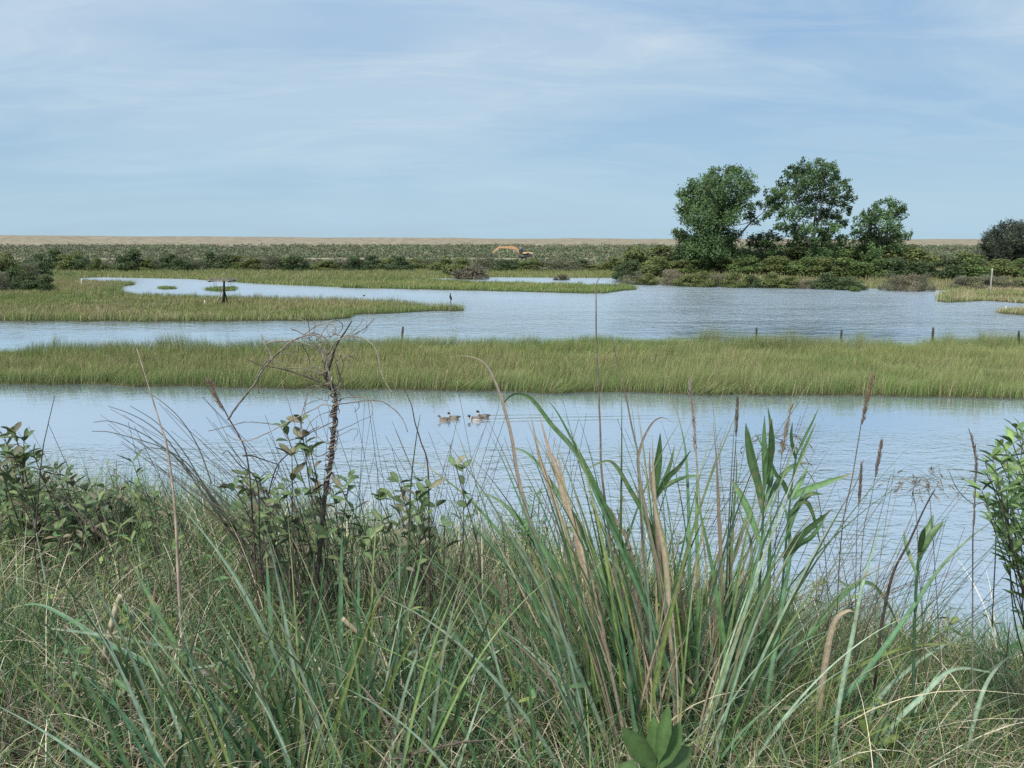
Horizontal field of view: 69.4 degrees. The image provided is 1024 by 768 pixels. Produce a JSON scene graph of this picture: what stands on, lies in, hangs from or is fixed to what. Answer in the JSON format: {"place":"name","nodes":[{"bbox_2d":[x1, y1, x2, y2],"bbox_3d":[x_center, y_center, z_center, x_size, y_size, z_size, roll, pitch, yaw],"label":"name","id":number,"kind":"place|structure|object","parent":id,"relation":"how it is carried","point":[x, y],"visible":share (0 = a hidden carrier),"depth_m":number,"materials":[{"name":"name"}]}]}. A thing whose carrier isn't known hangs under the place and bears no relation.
{"place":"outdoors","nodes":[
{"label":"outdoors","id":0,"kind":"place"},
{"bbox_2d":[0,440,1023,767],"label":"bank","id":1,"kind":"structure","parent":0,"point":[140,766],"depth_m":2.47,"materials":[{"name":"green plant"}]},
{"bbox_2d":[34,396,54,629],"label":"grass stalk","id":2,"kind":"object","parent":1,"relation":"on","point":[37,508],"depth_m":2.85,"materials":[{"name":"plant"}]},
{"bbox_2d":[0,422,116,590],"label":"groundsel bush","id":3,"kind":"object","parent":1,"relation":"on","point":[20,456],"visible":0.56,"depth_m":3.53,"materials":[{"name":"green plant"}]},
{"bbox_2d":[98,594,123,697],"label":"broken stalk","id":4,"kind":"object","parent":1,"relation":"on","point":[115,609],"visible":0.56,"depth_m":2.55,"materials":[{"name":"beige plant"}]},
{"bbox_2d":[15,423,212,642],"bbox_3d":[-1.717,0.646,3.200,0.941,1.059,0.518,0,11,0],"label":"grass tuft","id":5,"kind":"object","parent":1,"relation":"on","point":[103,536],"visible":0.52,"depth_m":3.11,"materials":[{"name":"plant"}]},
{"bbox_2d":[96,451,176,658],"bbox_3d":[-1.457,0.730,2.889,0.246,0.995,0.482,-4,12,-19],"label":"goldenrod","id":6,"kind":"object","parent":1,"relation":"on","point":[148,527],"visible":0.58,"depth_m":2.76,"materials":[{"name":"green plant"}]},
{"bbox_2d":[86,483,194,568],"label":"groundsel bush","id":7,"kind":"object","parent":1,"relation":"on","point":[117,498],"visible":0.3,"depth_m":3.92,"materials":[{"name":"green plant"}]},
{"bbox_2d":[0,575,303,767],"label":"reed clump","id":8,"kind":"object","parent":1,"relation":"on","point":[115,720],"visible":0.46,"depth_m":2.22,"materials":[{"name":"green plant"}]},
{"bbox_2d":[137,349,185,673],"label":"grass stalk","id":9,"kind":"object","parent":1,"relation":"on","point":[176,545],"depth_m":2.66,"materials":[{"name":"beige plant"}]},
{"bbox_2d":[92,390,332,640],"bbox_3d":[-1.246,0.607,3.056,1.038,1.185,0.497,0,11,0],"label":"grass tuft","id":10,"kind":"object","parent":1,"relation":"on","point":[213,500],"visible":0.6,"depth_m":3.02,"materials":[{"name":"plant"}]},
{"bbox_2d":[0,534,437,767],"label":"reed clump","id":11,"kind":"object","parent":1,"relation":"on","point":[98,635],"visible":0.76,"depth_m":2.09,"materials":[{"name":"green plant"}]},
{"bbox_2d":[203,376,261,647],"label":"grass stalk","id":12,"kind":"object","parent":1,"relation":"on","point":[208,382],"depth_m":2.83,"materials":[{"name":"brown plant"}]},
{"bbox_2d":[223,450,267,658],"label":"twig","id":13,"kind":"object","parent":1,"relation":"on","point":[258,531],"visible":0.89,"depth_m":2.78,"materials":[{"name":"plant"}]},
{"bbox_2d":[211,414,380,656],"bbox_3d":[-0.896,0.649,3.037,0.730,1.143,0.575,0,11,0],"label":"bayberry bush","id":14,"kind":"object","parent":1,"relation":"on","point":[271,503],"visible":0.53,"depth_m":2.89,"materials":[{"name":"green plant"}]},
{"bbox_2d":[209,315,407,640],"bbox_3d":[-0.787,0.658,2.925,0.819,1.864,0.349,0,11,0],"label":"dead sapling","id":15,"kind":"object","parent":1,"relation":"on","point":[326,375],"visible":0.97,"depth_m":2.81,"materials":[{"name":"brown wood"}]},
{"bbox_2d":[253,396,393,659],"bbox_3d":[-0.804,0.602,3.062,0.627,1.200,0.429,0,11,0],"label":"grass tuft","id":16,"kind":"object","parent":1,"relation":"on","point":[297,511],"visible":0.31,"depth_m":3.04,"materials":[{"name":"plant"}]},
{"bbox_2d":[106,478,554,767],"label":"reed clump","id":17,"kind":"object","parent":1,"relation":"on","point":[395,661],"visible":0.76,"depth_m":2.13,"materials":[{"name":"green plant"}]},
{"bbox_2d":[377,738,513,763],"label":"grass stalk","id":18,"kind":"object","parent":17,"relation":"on","point":[455,743],"depth_m":1.97,"materials":[{"name":"plant"}]},
{"bbox_2d":[407,417,419,640],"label":"grass stalk","id":19,"kind":"object","parent":1,"relation":"on","point":[408,599],"depth_m":2.73,"materials":[{"name":"brown plant"}]},
{"bbox_2d":[357,455,480,669],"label":"bayberry bush","id":20,"kind":"object","parent":1,"relation":"on","point":[424,502],"visible":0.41,"depth_m":2.81,"materials":[{"name":"green plant"}]},
{"bbox_2d":[370,395,511,665],"bbox_3d":[-0.281,0.630,2.962,0.566,1.147,0.401,0,11,0],"label":"grass tuft","id":21,"kind":"object","parent":1,"relation":"on","point":[439,570],"visible":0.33,"depth_m":2.90,"materials":[{"name":"plant"}]},
{"bbox_2d":[277,537,646,767],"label":"reed clump","id":22,"kind":"object","parent":1,"relation":"on","point":[438,756],"visible":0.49,"depth_m":2.28,"materials":[{"name":"green plant"}]},
{"bbox_2d":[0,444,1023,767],"bbox_3d":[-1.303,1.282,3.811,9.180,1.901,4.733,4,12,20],"label":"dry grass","id":23,"kind":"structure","parent":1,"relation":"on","point":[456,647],"depth_m":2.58,"materials":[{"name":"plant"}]},
{"bbox_2d":[0,450,1023,767],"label":"weeds","id":24,"kind":"object","parent":1,"relation":"on","point":[502,616],"visible":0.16,"depth_m":2.84,"materials":[{"name":"green plant"}]},
{"bbox_2d":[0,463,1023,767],"bbox_3d":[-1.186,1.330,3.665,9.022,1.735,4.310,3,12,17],"label":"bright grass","id":25,"kind":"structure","parent":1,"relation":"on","point":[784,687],"depth_m":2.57,"materials":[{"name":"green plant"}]},
{"bbox_2d":[0,479,1023,767],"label":"thatch","id":26,"kind":"object","parent":1,"relation":"on","point":[476,697],"visible":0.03,"depth_m":2.55,"materials":[{"name":"plant"}]},
{"bbox_2d":[496,486,558,673],"bbox_3d":[0.067,0.779,2.930,0.231,0.939,0.577,3,11,15],"label":"goldenrod","id":27,"kind":"object","parent":1,"relation":"on","point":[522,598],"visible":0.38,"depth_m":2.82,"materials":[{"name":"green plant"}]},
{"bbox_2d":[491,414,586,673],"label":"grass tuft","id":28,"kind":"object","parent":1,"relation":"on","point":[545,525],"visible":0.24,"depth_m":2.87,"materials":[{"name":"plant"}]},
{"bbox_2d":[595,277,628,650],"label":"grass stalk","id":29,"kind":"object","parent":1,"relation":"on","point":[602,481],"depth_m":2.48,"materials":[{"name":"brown plant"}]},
{"bbox_2d":[611,336,650,664],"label":"grass stalk","id":30,"kind":"object","parent":1,"relation":"on","point":[643,555],"depth_m":2.54,"materials":[{"name":"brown plant"}]},
{"bbox_2d":[617,704,691,767],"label":"leafy weed","id":31,"kind":"object","parent":1,"relation":"on","point":[661,745],"visible":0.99,"depth_m":1.81,"materials":[{"name":"green plant"}]},
{"bbox_2d":[652,433,705,630],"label":"reed","id":32,"kind":"object","parent":1,"relation":"on","point":[668,475],"visible":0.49,"depth_m":2.56,"materials":[{"name":"green plant"}]},
{"bbox_2d":[342,355,1022,767],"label":"reed clump","id":33,"kind":"object","parent":1,"relation":"on","point":[664,627],"visible":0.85,"depth_m":2.36,"materials":[{"name":"green plant"}]},
{"bbox_2d":[687,378,711,646],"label":"grass stalk","id":34,"kind":"object","parent":1,"relation":"on","point":[692,415],"depth_m":2.48,"materials":[{"name":"brown plant"}]},
{"bbox_2d":[604,396,816,716],"bbox_3d":[0.697,0.664,2.689,0.806,1.298,0.492,0,11,0],"label":"grass tuft","id":35,"kind":"object","parent":1,"relation":"on","point":[685,588],"visible":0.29,"depth_m":2.59,"materials":[{"name":"plant"}]},
{"bbox_2d":[729,397,738,672],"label":"grass stalk","id":36,"kind":"object","parent":1,"relation":"on","point":[736,415],"depth_m":2.50,"materials":[{"name":"plant"}]},
{"bbox_2d":[732,408,806,717],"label":"reed","id":37,"kind":"object","parent":1,"relation":"on","point":[767,470],"visible":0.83,"depth_m":2.41,"materials":[{"name":"green plant"}]},
{"bbox_2d":[771,400,793,630],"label":"grass stalk","id":38,"kind":"object","parent":1,"relation":"on","point":[786,425],"depth_m":2.43,"materials":[{"name":"plant"}]},
{"bbox_2d":[738,433,834,697],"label":"grass stalk","id":39,"kind":"object","parent":1,"relation":"on","point":[800,439],"depth_m":2.50,"materials":[{"name":"plant"}]},
{"bbox_2d":[770,410,852,725],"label":"reed","id":40,"kind":"object","parent":1,"relation":"on","point":[802,540],"visible":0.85,"depth_m":2.40,"materials":[{"name":"green plant"}]},
{"bbox_2d":[833,372,875,704],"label":"grass stalk","id":41,"kind":"object","parent":1,"relation":"on","point":[864,409],"depth_m":2.52,"materials":[{"name":"plant"}]},
{"bbox_2d":[745,551,966,682],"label":"grass tuft","id":42,"kind":"object","parent":1,"relation":"on","point":[862,606],"visible":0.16,"depth_m":3.18,"materials":[{"name":"plant"}]},
{"bbox_2d":[850,439,883,730],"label":"grass stalk","id":43,"kind":"object","parent":1,"relation":"on","point":[877,463],"depth_m":2.40,"materials":[{"name":"plant"}]},
{"bbox_2d":[838,714,900,767],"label":"leafy weed","id":44,"kind":"object","parent":1,"relation":"on","point":[864,727],"visible":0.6,"depth_m":2.36,"materials":[{"name":"green plant"}]},
{"bbox_2d":[764,467,978,743],"bbox_3d":[1.302,0.806,2.707,0.871,1.160,0.451,0,11,0],"label":"grass tuft","id":45,"kind":"object","parent":1,"relation":"on","point":[859,624],"visible":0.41,"depth_m":2.66,"materials":[{"name":"plant"}]},
{"bbox_2d":[720,622,1023,767],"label":"reed clump","id":46,"kind":"object","parent":1,"relation":"on","point":[980,698],"visible":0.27,"depth_m":2.45,"materials":[{"name":"green plant"}]},
{"bbox_2d":[871,489,934,708],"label":"twig","id":47,"kind":"object","parent":1,"relation":"on","point":[884,610],"visible":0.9,"depth_m":2.47,"materials":[{"name":"plant"}]},
{"bbox_2d":[876,475,948,744],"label":"grass stalk","id":48,"kind":"object","parent":1,"relation":"on","point":[896,490],"depth_m":2.41,"materials":[{"name":"plant"}]},
{"bbox_2d":[903,515,943,744],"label":"reed","id":49,"kind":"object","parent":1,"relation":"on","point":[928,533],"visible":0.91,"depth_m":2.42,"materials":[{"name":"green plant"}]},
{"bbox_2d":[892,466,964,747],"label":"grass stalk","id":50,"kind":"object","parent":1,"relation":"on","point":[926,483],"depth_m":2.43,"materials":[{"name":"plant"}]},
{"bbox_2d":[866,516,1020,721],"bbox_3d":[1.652,0.935,2.829,0.694,0.979,0.493,0,11,0],"label":"grass tuft","id":51,"kind":"object","parent":1,"relation":"on","point":[956,591],"visible":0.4,"depth_m":2.85,"materials":[{"name":"plant"}]},
{"bbox_2d":[968,428,977,767],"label":"grass stalk","id":52,"kind":"object","parent":1,"relation":"on","point":[975,465],"depth_m":2.29,"materials":[{"name":"brown plant"}]},
{"bbox_2d":[965,416,1023,655],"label":"groundsel bush","id":53,"kind":"object","parent":1,"relation":"on","point":[1015,527],"visible":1,"depth_m":2.10,"materials":[{"name":"green plant"}]},
{"bbox_2d":[0,277,1023,654],"bbox_3d":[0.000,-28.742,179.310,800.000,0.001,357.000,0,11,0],"label":"water","id":54,"kind":"structure","parent":0,"point":[924,433],"depth_m":24.40,"materials":[{"name":"blue liquid"}]},
{"bbox_2d":[0,274,470,321],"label":"marsh point","id":55,"kind":"structure","parent":54,"relation":"in","point":[225,319],"depth_m":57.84,"materials":[{"name":"green plant"}]},
{"bbox_2d":[0,252,22,280],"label":"shrub","id":56,"kind":"object","parent":55,"relation":"on","point":[5,263],"visible":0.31,"depth_m":94.64,"materials":[{"name":"green plant"}]},
{"bbox_2d":[16,271,39,290],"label":"shrub","id":57,"kind":"object","parent":55,"relation":"on","point":[32,282],"visible":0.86,"depth_m":86.73,"materials":[{"name":"green plant"}]},
{"bbox_2d":[450,266,490,279],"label":"shrub","id":58,"kind":"object","parent":54,"relation":"on","point":[472,272],"visible":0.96,"depth_m":116.24,"materials":[{"name":"brown plant"}]},
{"bbox_2d":[341,286,635,292],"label":"marsh strip","id":59,"kind":"object","parent":54,"relation":"in","point":[491,290],"visible":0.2,"depth_m":90.72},
{"bbox_2d":[336,276,636,292],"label":"marsh grass","id":60,"kind":"structure","parent":59,"relation":"on","point":[440,283],"depth_m":94.37,"materials":[{"name":"green plant"}]},
{"bbox_2d":[878,273,907,290],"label":"shrub","id":61,"kind":"object","parent":54,"relation":"on","point":[888,285],"visible":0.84,"depth_m":89.94,"materials":[{"name":"green plant"}]},
{"bbox_2d":[891,273,922,291],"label":"shrub","id":62,"kind":"object","parent":54,"relation":"on","point":[911,286],"visible":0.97,"depth_m":89.06,"materials":[{"name":"beige plant"}]},
{"bbox_2d":[937,297,1023,302],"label":"marsh spit","id":63,"kind":"structure","parent":54,"relation":"in","point":[981,300],"depth_m":73.77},
{"bbox_2d":[948,275,988,288],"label":"shrub","id":64,"kind":"object","parent":63,"relation":"on","point":[962,282],"visible":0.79,"depth_m":89.95,"materials":[{"name":"green plant"}]},
{"bbox_2d":[933,284,1023,302],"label":"marsh grass","id":65,"kind":"structure","parent":63,"relation":"on","point":[1015,294],"depth_m":78.42,"materials":[{"name":"green plant"}]},
{"bbox_2d":[0,235,1023,289],"bbox_3d":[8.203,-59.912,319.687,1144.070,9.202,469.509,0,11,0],"label":"terrain","id":66,"kind":"structure","parent":0,"point":[27,240],"depth_m":301.04,"materials":[{"name":"plant"}]},
{"bbox_2d":[53,251,84,269],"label":"shrub","id":67,"kind":"object","parent":66,"relation":"on","point":[66,262],"visible":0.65,"depth_m":142.53,"materials":[{"name":"green plant"}]},
{"bbox_2d":[113,249,147,270],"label":"shrub","id":68,"kind":"object","parent":66,"relation":"on","point":[133,255],"visible":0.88,"depth_m":138.40,"materials":[{"name":"green plant"}]},
{"bbox_2d":[166,257,198,270],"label":"shrub","id":69,"kind":"object","parent":66,"relation":"on","point":[184,263],"visible":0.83,"depth_m":140.14,"materials":[{"name":"green plant"}]},
{"bbox_2d":[254,252,283,269],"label":"shrub","id":70,"kind":"object","parent":66,"relation":"on","point":[266,264],"visible":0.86,"depth_m":142.56,"materials":[{"name":"green plant"}]},
{"bbox_2d":[280,255,311,270],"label":"shrub","id":71,"kind":"object","parent":66,"relation":"on","point":[291,263],"visible":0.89,"depth_m":139.10,"materials":[{"name":"green plant"}]},
{"bbox_2d":[342,256,374,270],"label":"shrub","id":72,"kind":"object","parent":66,"relation":"on","point":[353,263],"visible":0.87,"depth_m":139.43,"materials":[{"name":"green plant"}]},
{"bbox_2d":[384,256,414,270],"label":"shrub","id":73,"kind":"object","parent":66,"relation":"on","point":[401,264],"visible":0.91,"depth_m":140.41,"materials":[{"name":"green plant"}]},
{"bbox_2d":[440,257,469,275],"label":"shrub","id":74,"kind":"object","parent":66,"relation":"on","point":[459,264],"visible":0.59,"depth_m":122.00,"materials":[{"name":"green plant"}]},
{"bbox_2d":[0,242,1014,268],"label":"scrub","id":75,"kind":"object","parent":66,"relation":"on","point":[405,250],"visible":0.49,"depth_m":236.30,"materials":[{"name":"green plant"}]},
{"bbox_2d":[610,259,645,279],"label":"shrub","id":76,"kind":"object","parent":66,"relation":"on","point":[630,266],"visible":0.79,"depth_m":109.47,"materials":[{"name":"green plant"}]},
{"bbox_2d":[612,246,664,269],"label":"shrub","id":77,"kind":"object","parent":66,"relation":"on","point":[633,254],"visible":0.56,"depth_m":118.50,"materials":[{"name":"green plant"}]},
{"bbox_2d":[639,256,674,276],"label":"shrub","id":78,"kind":"object","parent":66,"relation":"on","point":[656,266],"visible":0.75,"depth_m":109.38,"materials":[{"name":"green plant"}]},
{"bbox_2d":[641,245,676,263],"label":"shrub","id":79,"kind":"object","parent":66,"relation":"on","point":[657,250],"visible":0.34,"depth_m":121.77,"materials":[{"name":"green plant"}]},
{"bbox_2d":[691,271,717,286],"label":"shrub","id":80,"kind":"object","parent":66,"relation":"on","point":[705,282],"visible":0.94,"depth_m":97.04,"materials":[{"name":"green plant"}]},
{"bbox_2d":[671,163,764,269],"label":"poplar tree","id":81,"kind":"object","parent":66,"relation":"on","point":[714,207],"visible":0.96,"depth_m":111.75,"materials":[{"name":"green plant"}]},
{"bbox_2d":[719,272,749,287],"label":"shrub","id":82,"kind":"object","parent":66,"relation":"on","point":[734,281],"visible":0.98,"depth_m":95.83,"materials":[{"name":"green plant"}]},
{"bbox_2d":[721,257,758,273],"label":"shrub","id":83,"kind":"object","parent":66,"relation":"on","point":[737,264],"visible":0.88,"depth_m":110.98,"materials":[{"name":"green plant"}]},
{"bbox_2d":[745,229,785,262],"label":"bush","id":84,"kind":"object","parent":66,"relation":"on","point":[761,240],"visible":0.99,"depth_m":118.30,"materials":[{"name":"green plant"}]},
{"bbox_2d":[753,272,783,287],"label":"shrub","id":85,"kind":"object","parent":66,"relation":"on","point":[772,279],"visible":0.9,"depth_m":95.35,"materials":[{"name":"green plant"}]},
{"bbox_2d":[755,256,796,274],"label":"shrub","id":86,"kind":"object","parent":66,"relation":"on","point":[772,266],"visible":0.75,"depth_m":108.50,"materials":[{"name":"green plant"}]},
{"bbox_2d":[766,246,809,267],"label":"shrub","id":87,"kind":"object","parent":66,"relation":"on","point":[798,251],"visible":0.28,"depth_m":117.16,"materials":[{"name":"green plant"}]},
{"bbox_2d":[776,257,824,275],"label":"shrub","id":88,"kind":"object","parent":66,"relation":"on","point":[799,266],"visible":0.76,"depth_m":107.66,"materials":[{"name":"green plant"}]},
{"bbox_2d":[756,156,858,267],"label":"poplar tree","id":89,"kind":"object","parent":66,"relation":"on","point":[813,182],"visible":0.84,"depth_m":114.85,"materials":[{"name":"green plant"}]},
{"bbox_2d":[805,272,842,289],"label":"shrub","id":90,"kind":"object","parent":66,"relation":"on","point":[822,282],"visible":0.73,"depth_m":93.14,"materials":[{"name":"green plant"}]},
{"bbox_2d":[800,256,850,276],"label":"shrub","id":91,"kind":"object","parent":66,"relation":"on","point":[824,263],"visible":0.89,"depth_m":105.70,"materials":[{"name":"green plant"}]},
{"bbox_2d":[827,277,868,289],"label":"shrub","id":92,"kind":"object","parent":66,"relation":"on","point":[848,285],"visible":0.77,"depth_m":91.01,"materials":[{"name":"green plant"}]},
{"bbox_2d":[826,257,880,276],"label":"shrub","id":93,"kind":"object","parent":66,"relation":"on","point":[859,267],"visible":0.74,"depth_m":103.62,"materials":[{"name":"green plant"}]},
{"bbox_2d":[848,195,913,265],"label":"poplar tree","id":94,"kind":"object","parent":66,"relation":"on","point":[870,237],"visible":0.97,"depth_m":114.72,"materials":[{"name":"green plant"}]},
{"bbox_2d":[857,237,926,266],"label":"shrub","id":95,"kind":"object","parent":66,"relation":"on","point":[895,254],"visible":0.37,"depth_m":114.57,"materials":[{"name":"green plant"}]},
{"bbox_2d":[871,256,923,276],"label":"shrub","id":96,"kind":"object","parent":66,"relation":"on","point":[896,267],"visible":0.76,"depth_m":102.41,"materials":[{"name":"green plant"}]},
{"bbox_2d":[902,244,940,267],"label":"shrub","id":97,"kind":"object","parent":66,"relation":"on","point":[915,249],"visible":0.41,"depth_m":115.67,"materials":[{"name":"green plant"}]},
{"bbox_2d":[928,257,972,277],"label":"shrub","id":98,"kind":"object","parent":66,"relation":"on","point":[949,272],"visible":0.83,"depth_m":100.14,"materials":[{"name":"green plant"}]},
{"bbox_2d":[952,257,993,276],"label":"shrub","id":99,"kind":"object","parent":66,"relation":"on","point":[976,271],"visible":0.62,"depth_m":99.75,"materials":[{"name":"green plant"}]},
{"bbox_2d":[973,217,1023,261],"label":"bush","id":100,"kind":"object","parent":66,"relation":"on","point":[999,246],"visible":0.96,"depth_m":128.25,"materials":[{"name":"green plant"}]},
{"bbox_2d":[984,258,1018,275],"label":"shrub","id":101,"kind":"object","parent":66,"relation":"on","point":[996,265],"visible":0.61,"depth_m":103.03,"materials":[{"name":"green plant"}]},
{"bbox_2d":[0,343,1023,398],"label":"marsh island","id":102,"kind":"structure","parent":0,"point":[552,392],"depth_m":30.76,"materials":[{"name":"green plant"}]},
{"bbox_2d":[0,322,1023,398],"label":"marsh grass","id":103,"kind":"structure","parent":102,"relation":"on","point":[939,377],"depth_m":34.52,"materials":[{"name":"green plant"}]},
{"bbox_2d":[0,0,1023,238],"label":"sky","id":104,"kind":"structure","parent":0,"point":[491,119],"materials":[{"name":"blue"}]},
{"bbox_2d":[21,260,1023,289],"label":"shore grass","id":105,"kind":"structure","parent":0,"point":[325,280],"depth_m":120.09,"materials":[{"name":"green plant"}]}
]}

